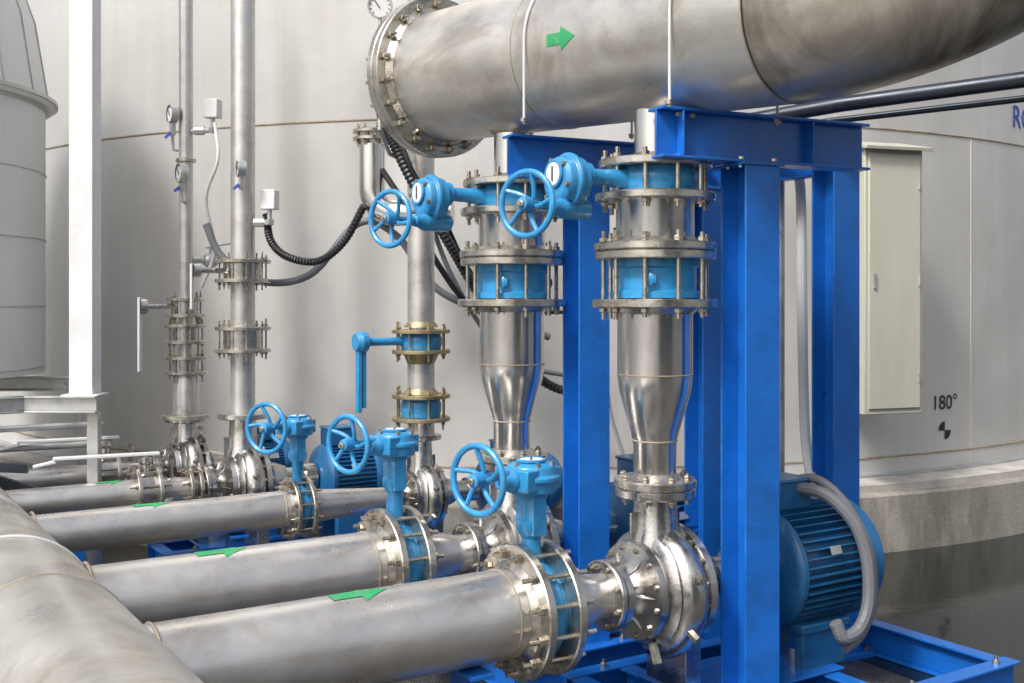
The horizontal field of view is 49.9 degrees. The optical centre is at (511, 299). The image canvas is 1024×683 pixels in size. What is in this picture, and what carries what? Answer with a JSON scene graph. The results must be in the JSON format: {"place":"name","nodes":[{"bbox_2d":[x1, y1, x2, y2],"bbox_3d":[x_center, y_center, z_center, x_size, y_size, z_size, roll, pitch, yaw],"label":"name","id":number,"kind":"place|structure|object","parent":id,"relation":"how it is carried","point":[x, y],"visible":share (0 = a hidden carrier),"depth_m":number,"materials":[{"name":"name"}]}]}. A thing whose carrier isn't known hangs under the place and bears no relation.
{"place":"outdoors","nodes":[
{"label":"outdoors","id":0,"kind":"place"},
{"bbox_2d":[0,488,203,682],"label":"suction header pipe","id":1,"kind":"object","parent":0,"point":[66,617],"visible":0.98,"depth_m":3.69,"materials":[{"name":"silver metal"}]},
{"bbox_2d":[0,534,84,566],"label":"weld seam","id":2,"kind":"object","parent":1,"relation":"attached to","point":[75,557],"visible":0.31,"depth_m":5.03,"materials":[{"name":"silver metal"}]},
{"bbox_2d":[402,433,482,532],"bbox_3d":[-0.594,1.470,8.179,0.471,0.960,0.814,0,0,35],"label":"centrifugal pump","id":3,"kind":"object","parent":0,"point":[428,490],"visible":0.62,"depth_m":7.97,"materials":[{"name":"silver metal"}]},
{"bbox_2d":[31,476,386,551],"bbox_3d":[-2.531,1.430,6.904,3.976,0.422,0.422,0,0,-33],"label":"suction pipe","id":4,"kind":"object","parent":3,"relation":"attached to","point":[122,526],"visible":0.92,"depth_m":7.15,"materials":[{"name":"silver metal"}]},
{"bbox_2d":[245,402,315,527],"bbox_3d":[-1.556,1.132,7.473,0.350,0.916,0.512,0,0,22],"label":"butterfly valve","id":5,"kind":"object","parent":4,"relation":"attached to","point":[297,430],"visible":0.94,"depth_m":7.45,"materials":[{"name":"blue paint"}]},
{"bbox_2d":[392,0,449,435],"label":"discharge pipe","id":6,"kind":"object","parent":3,"relation":"on","point":[420,303],"visible":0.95,"depth_m":8.01,"materials":[{"name":"silver metal"}]},
{"bbox_2d":[171,118,394,203],"bbox_3d":[-1.736,-1.169,8.385,2.082,0.822,0.371,0,0,29],"label":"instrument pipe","id":7,"kind":"object","parent":6,"relation":"attached to","point":[385,143],"visible":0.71,"depth_m":7.86,"materials":[{"name":"metal"}]},
{"bbox_2d":[164,104,179,138],"bbox_3d":[-2.713,-1.415,8.740,0.102,0.278,0.148,0,0,-37],"label":"pressure gauge","id":8,"kind":"object","parent":7,"relation":"attached to","point":[172,114],"visible":1,"depth_m":8.73,"materials":[{"name":"metal"}]},
{"bbox_2d":[174,163,188,191],"bbox_3d":[-2.612,-0.962,8.651,0.101,0.235,0.159,0,0,-37],"label":"pressure gauge","id":9,"kind":"object","parent":7,"relation":"attached to","point":[181,173],"visible":1,"depth_m":8.63,"materials":[{"name":"metal"}]},
{"bbox_2d":[367,0,392,25],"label":"pressure gauge","id":10,"kind":"object","parent":7,"relation":"attached to","point":[379,10],"visible":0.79,"depth_m":7.73,"materials":[{"name":"metal"}]},
{"bbox_2d":[376,114,562,394],"bbox_3d":[-0.070,-0.403,8.355,1.973,2.472,0.564,0,0,-26],"label":"flexible conduit","id":11,"kind":"object","parent":7,"relation":"attached to","point":[446,237],"visible":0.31,"depth_m":7.88,"materials":[{"name":"black plastic"}]},
{"bbox_2d":[401,146,562,313],"bbox_3d":[-0.123,-0.645,8.310,1.704,1.521,0.245,0,0,-36],"label":"cable","id":12,"kind":"object","parent":11,"relation":"attached to","point":[411,167],"visible":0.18,"depth_m":7.80,"materials":[{"name":"black rubber"}]},
{"bbox_2d":[352,331,441,412],"bbox_3d":[-0.828,0.510,7.999,0.685,0.579,0.310,0,0,-33],"label":"butterfly valve","id":13,"kind":"object","parent":6,"relation":"attached to","point":[362,342],"visible":0.97,"depth_m":7.85,"materials":[{"name":"blue paint"}]},
{"bbox_2d":[353,122,454,225],"bbox_3d":[-0.842,-0.971,8.471,0.780,0.801,0.300,0,0,7],"label":"branch pipe elbow","id":14,"kind":"object","parent":6,"relation":"attached to","point":[369,142],"visible":0.6,"depth_m":8.41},
{"bbox_2d":[262,204,366,265],"bbox_3d":[-1.508,-0.498,8.454,0.802,0.476,0.175,0,0,0],"label":"flexible conduit","id":15,"kind":"object","parent":14,"relation":"attached to","point":[334,250],"visible":0.98,"depth_m":8.44,"materials":[{"name":"black plastic"}]},
{"bbox_2d":[202,217,550,339],"bbox_3d":[-1.058,-0.159,8.682,2.767,0.974,0.294,0,0,-4],"label":"cable","id":16,"kind":"object","parent":14,"relation":"attached to","point":[316,269],"visible":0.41,"depth_m":8.67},
{"bbox_2d":[380,168,479,314],"bbox_3d":[-0.426,-0.371,8.532,1.186,1.286,0.236,0,0,-18],"label":"cable","id":17,"kind":"object","parent":14,"relation":"attached to","point":[438,264],"visible":0.4,"depth_m":8.40,"materials":[{"name":"black rubber"}]},
{"bbox_2d":[399,144,562,376],"bbox_3d":[-0.199,-0.334,8.712,1.455,1.947,0.126,0,0,-13],"label":"cable","id":18,"kind":"object","parent":14,"relation":"attached to","point":[454,280],"visible":0.22,"depth_m":8.59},
{"bbox_2d":[401,400,440,418],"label":"check valve","id":19,"kind":"object","parent":6,"relation":"on","point":[419,409],"visible":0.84,"depth_m":7.97,"materials":[{"name":"blue paint"}]},
{"bbox_2d":[86,545,917,682],"bbox_3d":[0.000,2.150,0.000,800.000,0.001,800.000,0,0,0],"label":"ground","id":20,"kind":"structure","parent":0,"point":[862,670],"depth_m":6.40,"materials":[{"name":"grey concrete"}]},
{"bbox_2d":[0,376,102,565],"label":"steel platform","id":21,"kind":"structure","parent":20,"relation":"on","point":[88,424],"depth_m":7.94,"materials":[{"name":"grey metal"}]},
{"bbox_2d":[0,0,57,377],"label":"clad tank","id":22,"kind":"object","parent":21,"relation":"on","point":[28,106],"visible":1,"depth_m":8.69,"materials":[{"name":"metal"}]},
{"bbox_2d":[61,0,108,396],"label":"white steel post","id":23,"kind":"object","parent":21,"relation":"on","point":[84,197],"visible":1,"depth_m":7.91,"materials":[{"name":"metal"}]},
{"bbox_2d":[72,551,85,565],"bbox_3d":[-3.064,1.825,7.751,0.200,0.650,0.200,0,0,-33],"label":"pipe support","id":24,"kind":"object","parent":20,"relation":"on","point":[81,555],"visible":0.02,"depth_m":7.72,"materials":[{"name":"blue paint"}]},
{"bbox_2d":[5,451,204,514],"bbox_3d":[-3.906,1.385,7.210,4.000,0.549,0.400,0,0,-33],"label":"suction pipe","id":25,"kind":"object","parent":24,"relation":"on","point":[147,483],"visible":0.78,"depth_m":7.83,"materials":[{"name":"silver metal"}]},
{"bbox_2d":[147,534,304,558],"bbox_3d":[-2.258,2.030,8.995,1.300,0.238,0.550,0,0,-33],"label":"pump skid","id":26,"kind":"object","parent":20,"relation":"on","point":[171,548],"visible":0.27,"depth_m":8.84,"materials":[{"name":"blue paint"}]},
{"bbox_2d":[152,419,223,544],"bbox_3d":[-2.520,1.440,8.893,0.534,1.020,0.914,0,0,35],"label":"centrifugal pump","id":27,"kind":"object","parent":26,"relation":"on","point":[187,444],"visible":0.38,"depth_m":8.68,"materials":[{"name":"silver metal"}]},
{"bbox_2d":[137,0,229,420],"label":"discharge pipe","id":28,"kind":"object","parent":27,"relation":"on","point":[185,372],"visible":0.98,"depth_m":8.75,"materials":[{"name":"silver metal"}]},
{"bbox_2d":[191,98,221,134],"bbox_3d":[-2.465,-1.455,8.767,0.294,0.280,0.100,0,0,11],"label":"pressure transmitter","id":29,"kind":"object","parent":28,"relation":"attached to","point":[212,109],"visible":0.97,"depth_m":8.71,"materials":[{"name":"white plastic"}]},
{"bbox_2d":[200,122,219,287],"bbox_3d":[-2.389,-0.750,8.730,0.109,1.311,0.342,0,0,-28],"label":"cable","id":30,"kind":"object","parent":28,"relation":"attached to","point":[207,192],"visible":0.85,"depth_m":8.68,"materials":[{"name":"grey plastic"}]},
{"bbox_2d":[257,426,291,535],"bbox_3d":[-2.032,1.497,9.170,0.349,0.906,0.350,0,0,-33],"label":"electric motor","id":31,"kind":"object","parent":26,"relation":"on","point":[280,456],"visible":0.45,"depth_m":9.08,"materials":[{"name":"blue paint"}]},
{"bbox_2d":[224,532,248,547],"bbox_3d":[-1.848,1.853,7.343,0.200,0.595,0.200,0,0,-33],"label":"pipe support","id":32,"kind":"object","parent":20,"relation":"on","point":[235,540],"visible":0.25,"depth_m":7.29,"materials":[{"name":"blue paint"}]},
{"bbox_2d":[197,537,315,551],"bbox_3d":[-1.698,2.030,8.630,1.350,0.238,0.700,0,0,-33],"label":"pump skid","id":33,"kind":"object","parent":20,"relation":"on","point":[270,542],"visible":0.02,"depth_m":8.89,"materials":[{"name":"blue paint"}]},
{"bbox_2d":[200,410,318,545],"bbox_3d":[-1.957,1.405,8.503,0.596,1.090,1.023,0,0,35],"label":"centrifugal pump","id":34,"kind":"object","parent":33,"relation":"on","point":[243,465],"visible":0.56,"depth_m":8.25,"materials":[{"name":"silver metal"}]},
{"bbox_2d":[190,0,270,413],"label":"discharge pipe","id":35,"kind":"object","parent":34,"relation":"on","point":[241,270],"visible":1,"depth_m":8.32,"materials":[{"name":"silver metal"}]},
{"bbox_2d":[233,160,246,189],"bbox_3d":[-2.034,-0.929,8.194,0.101,0.228,0.127,0,0,-24],"label":"pressure gauge","id":36,"kind":"object","parent":35,"relation":"attached to","point":[241,169],"visible":1,"depth_m":8.17,"materials":[{"name":"metal"}]},
{"bbox_2d":[253,189,278,226],"bbox_3d":[-1.896,-0.695,8.361,0.233,0.280,0.100,0,0,11],"label":"pressure transmitter","id":37,"kind":"object","parent":35,"relation":"attached to","point":[269,200],"visible":1,"depth_m":8.31,"materials":[{"name":"white plastic"}]},
{"bbox_2d":[309,424,382,536],"bbox_3d":[-1.328,1.479,8.867,0.569,0.942,0.515,0,0,-33],"label":"electric motor","id":38,"kind":"object","parent":33,"relation":"on","point":[368,475],"visible":0.38,"depth_m":8.70,"materials":[{"name":"blue paint"}]},
{"bbox_2d":[450,666,494,682],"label":"pipe support","id":39,"kind":"object","parent":20,"relation":"on","point":[477,674],"visible":0.45,"depth_m":4.83,"materials":[{"name":"blue paint"}]},
{"bbox_2d":[143,538,614,682],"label":"suction pipe","id":40,"kind":"object","parent":39,"relation":"on","point":[501,608],"visible":0.98,"depth_m":4.60,"materials":[{"name":"silver metal"}]},
{"bbox_2d":[450,442,567,654],"bbox_3d":[0.017,1.145,4.982,0.444,1.040,0.561,0,0,32],"label":"butterfly valve","id":41,"kind":"object","parent":40,"relation":"attached to","point":[530,483],"visible":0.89,"depth_m":4.96,"materials":[{"name":"blue paint"}]},
{"bbox_2d":[0,445,1023,552],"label":"concrete tank base","id":42,"kind":"object","parent":20,"relation":"on","point":[907,512],"visible":0.08,"depth_m":9.65,"materials":[{"name":"grey concrete"}]},
{"bbox_2d":[0,0,1023,481],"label":"storage tank","id":43,"kind":"object","parent":42,"relation":"on","point":[312,102],"visible":0.34,"depth_m":10.00,"materials":[{"name":"metal"}]},
{"bbox_2d":[860,142,932,414],"bbox_3d":[3.045,-0.202,9.373,0.640,2.284,0.838,0,0,-18],"label":"electrical cabinet","id":44,"kind":"object","parent":43,"relation":"attached to","point":[891,281],"visible":0.8,"depth_m":9.03,"materials":[{"name":"metal"}]},
{"bbox_2d":[939,421,950,438],"bbox_3d":[4.053,1.220,10.300,0.170,0.170,0.001,0,0,-30],"label":"reference mark","id":45,"kind":"object","parent":43,"relation":"attached to","point":[942,428],"visible":1,"depth_m":10.30,"materials":[{"name":"black paint"}]},
{"bbox_2d":[935,394,956,409],"bbox_3d":[4.065,0.952,10.304,0.310,0.140,0.005,0,0,-30],"label":"tank angle lettering","id":46,"kind":"object","parent":43,"relation":"attached to","point":[943,396],"visible":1,"depth_m":10.29,"materials":[{"name":"black paint"}]},
{"bbox_2d":[1013,105,1023,127],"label":"tank name lettering","id":47,"kind":"object","parent":43,"relation":"attached to","point":[1014,115],"visible":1,"depth_m":10.98},
{"bbox_2d":[480,630,701,682],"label":"pump skid","id":48,"kind":"object","parent":20,"relation":"on","point":[622,646],"visible":0.06,"depth_m":6.23,"materials":[{"name":"blue paint"}]},
{"bbox_2d":[452,463,611,574],"bbox_3d":[0.101,1.441,6.506,0.609,1.018,1.042,0,0,35],"label":"centrifugal pump","id":49,"kind":"object","parent":48,"relation":"on","point":[485,536],"visible":0.34,"depth_m":6.23,"materials":[{"name":"silver metal"}]},
{"bbox_2d":[458,129,565,472],"bbox_3d":[0.000,-0.003,6.400,0.630,2.035,0.630,0,0,0],"label":"discharge pipe","id":50,"kind":"object","parent":49,"relation":"on","point":[511,363],"visible":0.78,"depth_m":6.24,"materials":[{"name":"silver metal"}]},
{"bbox_2d":[368,174,545,248],"bbox_3d":[-0.278,-0.486,6.192,1.123,0.424,0.429,0,0,-37],"label":"butterfly valve","id":51,"kind":"object","parent":50,"relation":"attached to","point":[433,196],"visible":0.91,"depth_m":6.03,"materials":[{"name":"blue paint"}]},
{"bbox_2d":[477,265,552,298],"bbox_3d":[0.007,-0.102,6.391,0.463,0.193,0.468,0,0,0],"label":"check valve","id":52,"kind":"object","parent":50,"relation":"on","point":[511,281],"visible":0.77,"depth_m":6.22,"materials":[{"name":"blue paint"}]},
{"bbox_2d":[610,454,697,548],"bbox_3d":[0.929,1.465,6.997,0.809,0.970,0.618,0,0,-33],"label":"electric motor","id":53,"kind":"object","parent":48,"relation":"on","point":[620,511],"visible":0.03,"depth_m":6.74,"materials":[{"name":"blue paint"}]},
{"bbox_2d":[610,400,624,454],"bbox_3d":[0.689,0.203,7.452,0.046,1.807,0.358,0,0,-22],"label":"cable","id":54,"kind":"object","parent":53,"relation":"attached to","point":[617,437],"visible":0.14,"depth_m":7.41,"materials":[{"name":"grey plastic"}]},
{"bbox_2d":[502,105,873,682],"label":"steel support frame","id":55,"kind":"object","parent":20,"relation":"on","point":[732,439],"visible":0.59,"depth_m":6.21,"materials":[{"name":"blue paint"}]},
{"bbox_2d":[365,0,1023,157],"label":"discharge header pipe","id":56,"kind":"object","parent":55,"relation":"on","point":[444,78],"visible":0.98,"depth_m":5.23,"materials":[{"name":"silver metal"}]},
{"bbox_2d":[521,0,633,138],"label":"pipe bolt","id":57,"kind":"object","parent":56,"relation":"attached to","point":[524,120],"visible":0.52,"depth_m":5.68,"materials":[{"name":"metal"}]},
{"bbox_2d":[665,0,780,125],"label":"pipe bolt","id":58,"kind":"object","parent":56,"relation":"attached to","point":[669,101],"visible":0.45,"depth_m":4.94,"materials":[{"name":"metal"}]},
{"bbox_2d":[780,182,784,472],"bbox_3d":[1.700,0.150,6.980,0.057,2.100,0.060,0,0,0],"label":"conduit pipe","id":59,"kind":"object","parent":55,"relation":"attached to","point":[782,326],"visible":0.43,"depth_m":6.95,"materials":[{"name":"metal"}]},
{"bbox_2d":[751,71,1023,121],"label":"steel service pipe","id":60,"kind":"object","parent":55,"relation":"on","point":[979,85],"visible":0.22,"depth_m":6.20,"materials":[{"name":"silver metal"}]},
{"bbox_2d":[560,619,1020,682],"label":"pump skid","id":61,"kind":"object","parent":20,"relation":"on","point":[943,661],"visible":0.47,"depth_m":5.95,"materials":[{"name":"blue paint"}]},
{"bbox_2d":[586,486,720,682],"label":"centrifugal pump","id":62,"kind":"object","parent":61,"relation":"on","point":[659,567],"visible":0.9,"depth_m":5.31,"materials":[{"name":"silver metal"}]},
{"bbox_2d":[592,108,718,508],"bbox_3d":[0.715,-0.003,5.500,0.630,2.034,0.630,0,0,0],"label":"discharge pipe","id":63,"kind":"object","parent":62,"relation":"on","point":[654,373],"visible":0.81,"depth_m":5.34,"materials":[{"name":"silver metal"}]},
{"bbox_2d":[498,152,697,238],"bbox_3d":[0.437,-0.486,5.292,1.123,0.424,0.429,0,0,-37],"label":"butterfly valve","id":64,"kind":"object","parent":63,"relation":"attached to","point":[569,180],"visible":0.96,"depth_m":5.13,"materials":[{"name":"blue paint"}]},
{"bbox_2d":[610,259,699,298],"bbox_3d":[0.722,-0.102,5.491,0.463,0.193,0.468,0,0,0],"label":"check valve","id":65,"kind":"object","parent":63,"relation":"on","point":[661,278],"visible":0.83,"depth_m":5.32,"materials":[{"name":"blue paint"}]},
{"bbox_2d":[718,472,884,670],"bbox_3d":[1.569,1.455,6.049,0.709,0.990,0.659,0,0,-33],"label":"electric motor","id":66,"kind":"object","parent":61,"relation":"on","point":[821,586],"visible":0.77,"depth_m":5.82,"materials":[{"name":"blue paint"}]},
{"bbox_2d":[794,179,814,483],"bbox_3d":[1.778,0.134,6.660,0.172,2.050,0.743,0,0,4],"label":"flexible conduit","id":67,"kind":"object","parent":66,"relation":"attached to","point":[802,319],"visible":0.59,"depth_m":6.95,"materials":[{"name":"grey plastic"}]},
{"bbox_2d":[797,482,875,644],"bbox_3d":[1.667,1.372,5.745,0.417,0.790,0.279,0,0,29],"label":"motor power cable","id":68,"kind":"object","parent":66,"relation":"attached to","point":[856,631],"visible":1,"depth_m":5.73,"materials":[{"name":"grey plastic"}]},
{"bbox_2d":[795,473,877,653],"bbox_3d":[1.674,1.386,5.836,0.491,0.893,0.242,0,0,27],"label":"motor power cable","id":69,"kind":"object","parent":66,"relation":"attached to","point":[830,486],"visible":0.41,"depth_m":5.84,"materials":[{"name":"grey plastic"}]},
{"bbox_2d":[860,533,1023,682],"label":"puddle water","id":70,"kind":"structure","parent":20,"relation":"on","point":[970,595],"depth_m":7.96,"materials":[{"name":"grey liquid"}]},
{"bbox_2d":[475,439,562,509],"bbox_3d":[0.036,1.513,8.554,0.639,0.874,0.453,0,0,-33],"label":"electric motor","id":71,"kind":"object","parent":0,"point":[554,499],"visible":0.16,"depth_m":8.50,"materials":[{"name":"blue paint"}]},
{"bbox_3d":[-0.925,1.883,5.805,0.274,0.535,0.311,0,0,0],"label":"pipe support","id":72,"kind":"object","parent":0,"visible":0},
{"bbox_2d":[84,505,472,623],"bbox_3d":[-1.480,1.430,5.448,2.880,0.601,0.601,0,0,-33],"label":"suction pipe","id":73,"kind":"object","parent":72,"relation":"on","point":[372,552],"visible":0.62,"depth_m":5.50,"materials":[{"name":"silver metal"}]},
{"bbox_2d":[326,414,421,582],"bbox_3d":[-0.701,1.125,5.879,0.424,1.066,0.547,0,0,29],"label":"butterfly valve","id":74,"kind":"object","parent":73,"relation":"attached to","point":[394,448],"visible":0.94,"depth_m":5.86,"materials":[{"name":"blue paint"}]},
{"bbox_3d":[-3.617,1.787,8.151,0.274,0.725,0.274,0,0,0],"label":"pipe support","id":75,"kind":"object","parent":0,"visible":0},
{"bbox_2d":[0,435,165,490],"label":"suction pipe","id":76,"kind":"object","parent":75,"relation":"on","point":[113,468],"visible":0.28,"depth_m":8.28,"materials":[{"name":"silver metal"}]}
]}

